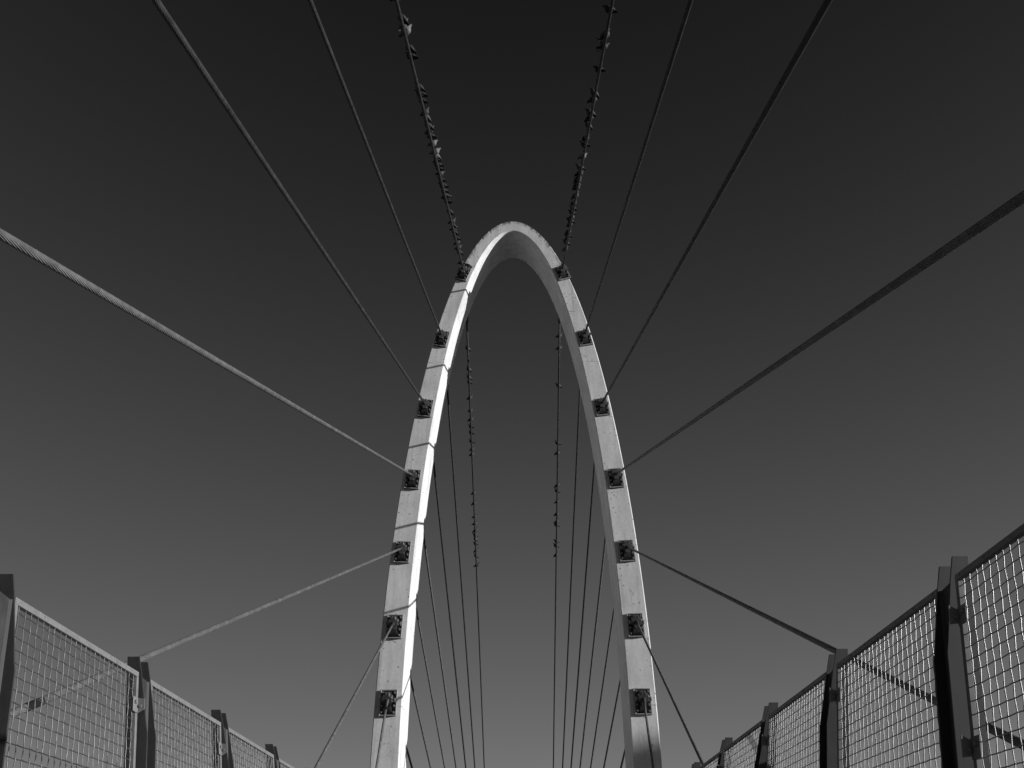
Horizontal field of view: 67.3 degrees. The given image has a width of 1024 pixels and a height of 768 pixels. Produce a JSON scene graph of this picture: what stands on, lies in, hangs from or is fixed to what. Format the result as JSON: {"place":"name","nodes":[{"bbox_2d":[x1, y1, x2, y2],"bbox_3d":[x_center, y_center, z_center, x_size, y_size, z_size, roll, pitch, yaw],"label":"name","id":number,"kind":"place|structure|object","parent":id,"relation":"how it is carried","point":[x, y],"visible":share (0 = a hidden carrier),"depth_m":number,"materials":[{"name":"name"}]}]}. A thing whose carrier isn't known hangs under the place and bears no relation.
{"place":"outdoors","nodes":[
{"label":"outdoors","id":0,"kind":"place"},
{"bbox_2d":[0,0,1023,767],"label":"sky","id":1,"kind":"structure","parent":0,"point":[153,496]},
{"label":"ground","id":2,"kind":"structure","parent":0,"visible":0},
{"bbox_2d":[370,221,661,767],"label":"bridge arch","id":3,"kind":"structure","parent":2,"relation":"on","point":[527,244],"depth_m":30.70,"materials":[{"name":"concrete"}]},
{"bbox_2d":[307,0,442,334],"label":"stay cable","id":4,"kind":"object","parent":3,"relation":"attached to","point":[328,47],"visible":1,"depth_m":18.63,"materials":[{"name":"metal"}]},
{"bbox_2d":[379,689,397,716],"bbox_3d":[-4.237,10.809,26.189,0.596,0.854,0.543,0,-34,0],"label":"cable anchor","id":5,"kind":"object","parent":3,"relation":"attached to","point":[391,695],"visible":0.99,"depth_m":26.20,"materials":[{"name":"metal"}]},
{"bbox_2d":[385,614,403,638],"bbox_3d":[-4.253,8.655,27.649,0.605,0.860,0.536,0,-34,0],"label":"cable anchor","id":6,"kind":"object","parent":3,"relation":"attached to","point":[396,630],"visible":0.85,"depth_m":27.62,"materials":[{"name":"metal"}]},
{"bbox_2d":[393,541,411,563],"bbox_3d":[-4.185,6.314,29.241,0.628,0.876,0.520,0,-34,0],"label":"cable anchor","id":7,"kind":"object","parent":3,"relation":"attached to","point":[402,556],"visible":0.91,"depth_m":29.19,"materials":[{"name":"metal"}]},
{"bbox_2d":[404,469,421,489],"bbox_3d":[-4.017,3.749,30.980,0.654,0.893,0.511,0,-34,0],"label":"cable anchor","id":8,"kind":"object","parent":3,"relation":"attached to","point":[413,482],"visible":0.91,"depth_m":30.91,"materials":[{"name":"metal"}]},
{"bbox_2d":[417,398,433,417],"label":"cable anchor","id":9,"kind":"object","parent":3,"relation":"attached to","point":[425,410],"visible":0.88,"depth_m":32.82,"materials":[{"name":"metal"}]},
{"bbox_2d":[433,329,449,347],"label":"cable anchor","id":10,"kind":"object","parent":3,"relation":"attached to","point":[441,340],"visible":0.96,"depth_m":34.91,"materials":[{"name":"metal"}]},
{"bbox_2d":[455,264,471,281],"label":"cable anchor","id":11,"kind":"object","parent":3,"relation":"attached to","point":[463,274],"visible":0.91,"depth_m":37.13,"materials":[{"name":"metal"}]},
{"bbox_2d":[395,0,463,268],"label":"stay cable","id":12,"kind":"object","parent":11,"relation":"attached to","point":[418,90],"visible":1,"depth_m":24.48,"materials":[{"name":"metal"}]},
{"bbox_2d":[398,18,407,31],"bbox_3d":[-2.940,-9.713,20.797,0.349,0.316,0.192,-25,-41,25],"label":"pigeon","id":13,"kind":"object","parent":12,"relation":"on","point":[400,28],"visible":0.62,"depth_m":20.77,"materials":[{"name":"grey"}]},
{"bbox_2d":[398,13,408,25],"bbox_3d":[-2.913,-9.783,20.579,0.385,0.348,0.211,24,-41,-28],"label":"pigeon","id":14,"kind":"object","parent":12,"relation":"on","point":[405,20],"visible":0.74,"depth_m":20.51,"materials":[{"name":"grey"}]},
{"bbox_2d":[398,24,411,37],"bbox_3d":[-2.910,-9.676,21.062,0.396,0.358,0.217,-14,-36,27],"label":"pigeon","id":15,"kind":"object","parent":12,"relation":"on","point":[407,29],"visible":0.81,"depth_m":21.00,"materials":[{"name":"grey"}]},
{"bbox_2d":[405,44,416,54],"bbox_3d":[-2.869,-9.498,21.745,0.381,0.344,0.209,18,-38,-19],"label":"pigeon","id":16,"kind":"object","parent":12,"relation":"on","point":[412,49],"visible":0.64,"depth_m":21.68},
{"bbox_2d":[405,52,418,59],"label":"pigeon","id":17,"kind":"object","parent":12,"relation":"on","point":[414,56],"visible":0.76,"depth_m":22.00,"materials":[{"name":"black"}]},
{"bbox_2d":[414,82,424,92],"bbox_3d":[-2.821,-9.054,23.458,0.403,0.280,0.209,21,-39,-23],"label":"pigeon","id":18,"kind":"object","parent":12,"relation":"on","point":[421,88],"visible":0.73,"depth_m":23.43,"materials":[{"name":"grey"}]},
{"bbox_2d":[415,89,427,97],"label":"pigeon","id":19,"kind":"object","parent":12,"relation":"on","point":[423,94],"visible":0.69,"depth_m":23.76,"materials":[{"name":"grey"}]},
{"bbox_2d":[420,107,429,116],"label":"pigeon","id":20,"kind":"object","parent":12,"relation":"on","point":[426,111],"visible":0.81,"depth_m":24.70,"materials":[{"name":"grey"}]},
{"bbox_2d":[423,115,431,122],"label":"pigeon","id":21,"kind":"object","parent":12,"relation":"on","point":[429,118],"visible":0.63,"depth_m":25.00,"materials":[{"name":"grey"}]},
{"bbox_2d":[424,120,433,130],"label":"pigeon","id":22,"kind":"object","parent":12,"relation":"on","point":[430,126],"visible":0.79,"depth_m":25.44,"materials":[{"name":"grey"}]},
{"bbox_2d":[427,133,436,139],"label":"pigeon","id":23,"kind":"object","parent":12,"relation":"on","point":[433,136],"visible":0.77,"depth_m":26.07,"materials":[{"name":"grey"}]},
{"bbox_2d":[427,140,437,146],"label":"pigeon","id":24,"kind":"object","parent":12,"relation":"on","point":[434,142],"visible":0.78,"depth_m":26.49,"materials":[{"name":"grey"}]},
{"bbox_2d":[429,147,440,154],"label":"pigeon","id":25,"kind":"object","parent":12,"relation":"on","point":[437,150],"visible":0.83,"depth_m":27.02,"materials":[{"name":"grey"}]},
{"bbox_2d":[433,161,443,167],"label":"pigeon","id":26,"kind":"object","parent":12,"relation":"on","point":[440,164],"visible":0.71,"depth_m":27.90,"materials":[{"name":"black"}]},
{"bbox_2d":[437,182,448,187],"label":"pigeon","id":27,"kind":"object","parent":12,"relation":"on","point":[445,185],"visible":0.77,"depth_m":29.42,"materials":[{"name":"grey"}]},
{"bbox_2d":[553,263,570,280],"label":"cable anchor","id":28,"kind":"object","parent":3,"relation":"attached to","point":[562,274],"visible":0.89,"depth_m":37.13,"materials":[{"name":"metal"}]},
{"bbox_2d":[561,0,613,268],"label":"stay cable","id":29,"kind":"object","parent":28,"relation":"attached to","point":[596,87],"visible":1,"depth_m":25.38,"materials":[{"name":"metal"}]},
{"bbox_2d":[575,163,585,170],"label":"pigeon","id":30,"kind":"object","parent":29,"relation":"on","point":[578,166],"visible":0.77,"depth_m":28.79,"materials":[{"name":"black"}]},
{"bbox_2d":[585,108,596,116],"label":"pigeon","id":31,"kind":"object","parent":29,"relation":"on","point":[588,112],"visible":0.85,"depth_m":25.56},
{"bbox_2d":[587,96,596,103],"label":"pigeon","id":32,"kind":"object","parent":29,"relation":"on","point":[590,99],"visible":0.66,"depth_m":24.86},
{"bbox_2d":[590,87,599,98],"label":"pigeon","id":33,"kind":"object","parent":29,"relation":"on","point":[592,93],"visible":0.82,"depth_m":24.58,"materials":[{"name":"black"}]},
{"bbox_2d":[593,65,605,72],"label":"pigeon","id":34,"kind":"object","parent":29,"relation":"on","point":[597,67],"visible":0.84,"depth_m":23.43,"materials":[{"name":"black"}]},
{"bbox_2d":[596,37,609,51],"bbox_3d":[2.666,-9.892,22.537,0.432,0.293,0.483,0,-34,8],"label":"pigeon","id":35,"kind":"object","parent":29,"relation":"on","point":[601,45],"visible":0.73,"depth_m":22.48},
{"bbox_2d":[598,28,609,41],"bbox_3d":[2.660,-10.044,22.106,0.398,0.360,0.219,-21,-39,27],"label":"pigeon","id":36,"kind":"object","parent":29,"relation":"on","point":[601,36],"visible":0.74,"depth_m":22.05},
{"bbox_2d":[602,5,617,13],"bbox_3d":[2.686,-10.289,21.128,0.422,0.293,0.219,6,-34,-9],"label":"pigeon","id":37,"kind":"object","parent":29,"relation":"on","point":[606,7],"visible":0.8,"depth_m":21.08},
{"bbox_2d":[576,328,592,346],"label":"cable anchor","id":38,"kind":"object","parent":3,"relation":"attached to","point":[585,339],"visible":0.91,"depth_m":34.90,"materials":[{"name":"metal"}]},
{"bbox_2d":[593,397,609,416],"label":"cable anchor","id":39,"kind":"object","parent":3,"relation":"attached to","point":[601,409],"visible":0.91,"depth_m":32.81,"materials":[{"name":"metal"}]},
{"bbox_2d":[607,468,623,488],"bbox_3d":[4.183,3.698,30.964,0.654,0.893,0.511,0,-34,0],"label":"cable anchor","id":40,"kind":"object","parent":3,"relation":"attached to","point":[615,481],"visible":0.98,"depth_m":30.91,"materials":[{"name":"metal"}]},
{"bbox_2d":[617,539,635,561],"bbox_3d":[4.375,6.261,29.225,0.628,0.876,0.520,0,-34,0],"label":"cable anchor","id":41,"kind":"object","parent":3,"relation":"attached to","point":[626,554],"visible":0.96,"depth_m":29.17,"materials":[{"name":"metal"}]},
{"bbox_2d":[626,613,644,637],"bbox_3d":[4.467,8.601,27.633,0.605,0.860,0.536,0,-34,0],"label":"cable anchor","id":42,"kind":"object","parent":3,"relation":"attached to","point":[633,628],"visible":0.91,"depth_m":27.60,"materials":[{"name":"metal"}]},
{"bbox_2d":[584,0,692,333],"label":"stay cable","id":43,"kind":"object","parent":3,"relation":"attached to","point":[678,38],"visible":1,"depth_m":19.36,"materials":[{"name":"metal"}]},
{"bbox_2d":[633,688,652,714],"bbox_3d":[4.471,10.755,26.172,0.596,0.854,0.543,0,-34,0],"label":"cable anchor","id":44,"kind":"object","parent":3,"relation":"attached to","point":[639,694],"visible":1,"depth_m":26.18,"materials":[{"name":"metal"}]},
{"bbox_2d":[642,697,653,767],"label":"stay cable","id":45,"kind":"object","parent":44,"relation":"attached to","point":[647,727],"visible":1,"depth_m":24.89,"materials":[{"name":"metal"}]},
{"bbox_2d":[601,0,832,403],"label":"stay cable","id":46,"kind":"object","parent":3,"relation":"attached to","point":[819,16],"visible":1,"depth_m":12.73,"materials":[{"name":"metal"}]},
{"bbox_2d":[615,190,1023,474],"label":"stay cable","id":47,"kind":"object","parent":3,"relation":"attached to","point":[992,218],"visible":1,"depth_m":8.35,"materials":[{"name":"metal"}]},
{"bbox_2d":[626,545,1023,750],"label":"stay cable","id":48,"kind":"object","parent":3,"relation":"attached to","point":[832,649],"visible":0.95,"depth_m":10.22,"materials":[{"name":"metal"}]},
{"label":"cable anchor","id":49,"kind":"object","parent":3,"relation":"attached to","visible":0},
{"bbox_2d":[466,317,484,767],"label":"stay cable","id":50,"kind":"object","parent":49,"relation":"attached to","point":[467,320],"visible":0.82,"depth_m":46.47,"materials":[{"name":"metal"}]},
{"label":"cable anchor","id":51,"kind":"object","parent":3,"relation":"attached to","visible":0},
{"bbox_2d":[447,385,474,767],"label":"stay cable","id":52,"kind":"object","parent":51,"relation":"attached to","point":[460,567],"visible":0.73,"depth_m":42.93,"materials":[{"name":"metal"}]},
{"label":"cable anchor","id":53,"kind":"object","parent":3,"relation":"attached to","visible":0},
{"bbox_2d":[433,461,466,767],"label":"stay cable","id":54,"kind":"object","parent":53,"relation":"attached to","point":[449,608],"visible":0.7,"depth_m":39.94,"materials":[{"name":"metal"}]},
{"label":"cable anchor","id":55,"kind":"object","parent":3,"relation":"attached to","visible":0},
{"bbox_2d":[423,535,456,767],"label":"stay cable","id":56,"kind":"object","parent":55,"relation":"attached to","point":[426,556],"visible":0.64,"depth_m":37.16,"materials":[{"name":"metal"}]},
{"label":"cable anchor","id":57,"kind":"object","parent":3,"relation":"attached to","visible":0},
{"bbox_2d":[416,607,445,767],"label":"stay cable","id":58,"kind":"object","parent":57,"relation":"attached to","point":[430,686],"visible":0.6,"depth_m":34.48,"materials":[{"name":"metal"}]},
{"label":"cable anchor","id":59,"kind":"object","parent":3,"relation":"attached to","visible":0},
{"bbox_2d":[411,678,431,767],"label":"stay cable","id":60,"kind":"object","parent":59,"relation":"attached to","point":[412,687],"visible":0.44,"depth_m":31.87,"materials":[{"name":"metal"}]},
{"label":"cable anchor","id":61,"kind":"object","parent":3,"relation":"attached to","visible":0},
{"bbox_2d":[407,748,412,767],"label":"stay cable","id":62,"kind":"object","parent":61,"relation":"attached to","point":[409,758],"visible":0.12,"depth_m":29.21,"materials":[{"name":"metal"}]},
{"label":"cable anchor","id":63,"kind":"object","parent":3,"relation":"attached to","visible":0},
{"bbox_2d":[553,316,560,767],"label":"stay cable","id":64,"kind":"object","parent":63,"relation":"attached to","point":[559,322],"visible":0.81,"depth_m":45.19,"materials":[{"name":"metal"}]},
{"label":"cable anchor","id":65,"kind":"object","parent":3,"relation":"attached to","visible":0},
{"bbox_2d":[562,384,580,767],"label":"stay cable","id":66,"kind":"object","parent":65,"relation":"attached to","point":[571,570],"visible":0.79,"depth_m":42.14,"materials":[{"name":"metal"}]},
{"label":"cable anchor","id":67,"kind":"object","parent":3,"relation":"attached to","visible":0},
{"bbox_2d":[570,464,594,767],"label":"stay cable","id":68,"kind":"object","parent":67,"relation":"attached to","point":[583,610],"visible":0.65,"depth_m":39.44,"materials":[{"name":"metal"}]},
{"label":"cable anchor","id":69,"kind":"object","parent":3,"relation":"attached to","visible":0},
{"bbox_2d":[579,538,605,767],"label":"stay cable","id":70,"kind":"object","parent":69,"relation":"attached to","point":[602,565],"visible":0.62,"depth_m":36.95,"materials":[{"name":"metal"}]},
{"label":"cable anchor","id":71,"kind":"object","parent":3,"relation":"attached to","visible":0},
{"bbox_2d":[590,608,613,767],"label":"stay cable","id":72,"kind":"object","parent":71,"relation":"attached to","point":[602,687],"visible":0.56,"depth_m":34.48,"materials":[{"name":"metal"}]},
{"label":"cable anchor","id":73,"kind":"object","parent":3,"relation":"attached to","visible":0},
{"bbox_2d":[603,680,619,767],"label":"stay cable","id":74,"kind":"object","parent":73,"relation":"attached to","point":[612,724],"visible":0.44,"depth_m":31.98,"materials":[{"name":"metal"}]},
{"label":"cable anchor","id":75,"kind":"object","parent":3,"relation":"attached to","visible":0},
{"bbox_2d":[620,748,624,767],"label":"stay cable","id":76,"kind":"object","parent":75,"relation":"attached to","point":[622,761],"visible":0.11,"depth_m":29.40,"materials":[{"name":"metal"}]},
{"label":"bridge deck","id":77,"kind":"structure","parent":0,"visible":0},
{"bbox_2d":[0,574,14,767],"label":"fence post","id":78,"kind":"object","parent":77,"relation":"on","point":[7,629],"visible":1,"depth_m":3.95,"materials":[{"name":"metal"}]},
{"bbox_2d":[5,597,144,767],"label":"panel","id":79,"kind":"object","parent":78,"relation":"attached to","point":[138,705],"visible":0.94,"depth_m":4.58,"materials":[{"name":"paint"}]},
{"bbox_2d":[123,657,155,767],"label":"fence post","id":80,"kind":"object","parent":77,"relation":"on","point":[146,746],"visible":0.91,"depth_m":5.41,"materials":[{"name":"metal"}]},
{"bbox_2d":[151,680,226,767],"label":"panel","id":81,"kind":"object","parent":80,"relation":"attached to","point":[221,749],"visible":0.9,"depth_m":6.21,"materials":[{"name":"paint"}]},
{"bbox_2d":[211,710,233,767],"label":"fence post","id":82,"kind":"object","parent":77,"relation":"on","point":[227,757],"visible":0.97,"depth_m":7.03,"materials":[{"name":"metal"}]},
{"bbox_2d":[228,727,273,767],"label":"panel","id":83,"kind":"object","parent":82,"relation":"attached to","point":[235,734],"visible":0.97,"depth_m":7.73,"materials":[{"name":"paint"}]},
{"bbox_2d":[265,744,280,767],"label":"fence post","id":84,"kind":"object","parent":77,"relation":"on","point":[271,748],"visible":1,"depth_m":8.62,"materials":[{"name":"metal"}]},
{"bbox_2d":[279,758,293,767],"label":"panel","id":85,"kind":"object","parent":84,"relation":"attached to","point":[285,764],"visible":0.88,"depth_m":8.97,"materials":[{"name":"paint"}]},
{"bbox_2d":[691,762,700,767],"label":"fence post","id":86,"kind":"object","parent":77,"relation":"on","point":[696,764],"visible":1,"depth_m":10.31,"materials":[{"name":"metal"}]},
{"bbox_2d":[717,737,732,767],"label":"fence post","id":87,"kind":"object","parent":77,"relation":"on","point":[727,741],"visible":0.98,"depth_m":8.77,"materials":[{"name":"metal"}]},
{"bbox_2d":[698,752,718,767],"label":"panel","id":88,"kind":"object","parent":87,"relation":"attached to","point":[711,760],"visible":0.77,"depth_m":9.25,"materials":[{"name":"paint"}]},
{"bbox_2d":[754,702,777,767],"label":"fence post","id":89,"kind":"object","parent":77,"relation":"on","point":[761,754],"visible":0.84,"depth_m":7.14,"materials":[{"name":"metal"}]},
{"bbox_2d":[718,720,761,767],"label":"panel","id":90,"kind":"object","parent":89,"relation":"attached to","point":[754,728],"visible":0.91,"depth_m":7.93,"materials":[{"name":"paint"}]},
{"bbox_2d":[819,649,848,767],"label":"fence post","id":91,"kind":"object","parent":77,"relation":"on","point":[828,741],"visible":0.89,"depth_m":5.51,"materials":[{"name":"metal"}]},
{"bbox_2d":[761,672,825,767],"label":"panel","id":92,"kind":"object","parent":91,"relation":"attached to","point":[766,742],"visible":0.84,"depth_m":6.38,"materials":[{"name":"paint"}]},
{"bbox_2d":[933,556,989,767],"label":"fence post","id":93,"kind":"object","parent":77,"relation":"on","point":[952,707],"visible":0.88,"depth_m":3.92,"materials":[{"name":"metal"}]},
{"bbox_2d":[829,589,941,767],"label":"panel","id":94,"kind":"object","parent":93,"relation":"attached to","point":[914,610],"visible":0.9,"depth_m":4.75,"materials":[{"name":"paint"}]},
{"bbox_2d":[948,523,1023,767],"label":"panel","id":95,"kind":"object","parent":93,"relation":"attached to","point":[971,746],"visible":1,"depth_m":3.69,"materials":[{"name":"paint"}]},
{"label":"bridge girders","id":96,"kind":"structure","parent":77,"relation":"attached to","visible":0},
{"bbox_2d":[9,547,402,719],"bbox_3d":[-4.436,4.109,14.581,0.184,0.184,29.563,0,-8,1],"label":"stay cable","id":97,"kind":"object","parent":96,"relation":"on","point":[162,649],"visible":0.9,"depth_m":10.40,"materials":[{"name":"metal"}]},
{"bbox_2d":[0,228,412,476],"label":"stay cable","id":98,"kind":"object","parent":96,"relation":"on","point":[7,238],"visible":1,"depth_m":9.18,"materials":[{"name":"metal"}]},
{"bbox_2d":[151,0,425,404],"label":"stay cable","id":99,"kind":"object","parent":96,"relation":"on","point":[176,31],"visible":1,"depth_m":12.34,"materials":[{"name":"metal"}]},
{"bbox_2d":[314,622,394,767],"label":"stay cable","id":100,"kind":"object","parent":96,"relation":"on","point":[348,707],"visible":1,"depth_m":20.92,"materials":[{"name":"metal"}]},
{"bbox_2d":[375,699,388,767],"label":"stay cable","id":101,"kind":"object","parent":96,"relation":"on","point":[382,728],"visible":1,"depth_m":25.32,"materials":[{"name":"metal"}]},
{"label":"bridge girders","id":102,"kind":"structure","parent":77,"relation":"attached to","visible":0},
{"bbox_2d":[635,620,706,767],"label":"stay cable","id":103,"kind":"object","parent":102,"relation":"on","point":[675,704],"visible":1,"depth_m":20.55,"materials":[{"name":"metal"}]}
]}

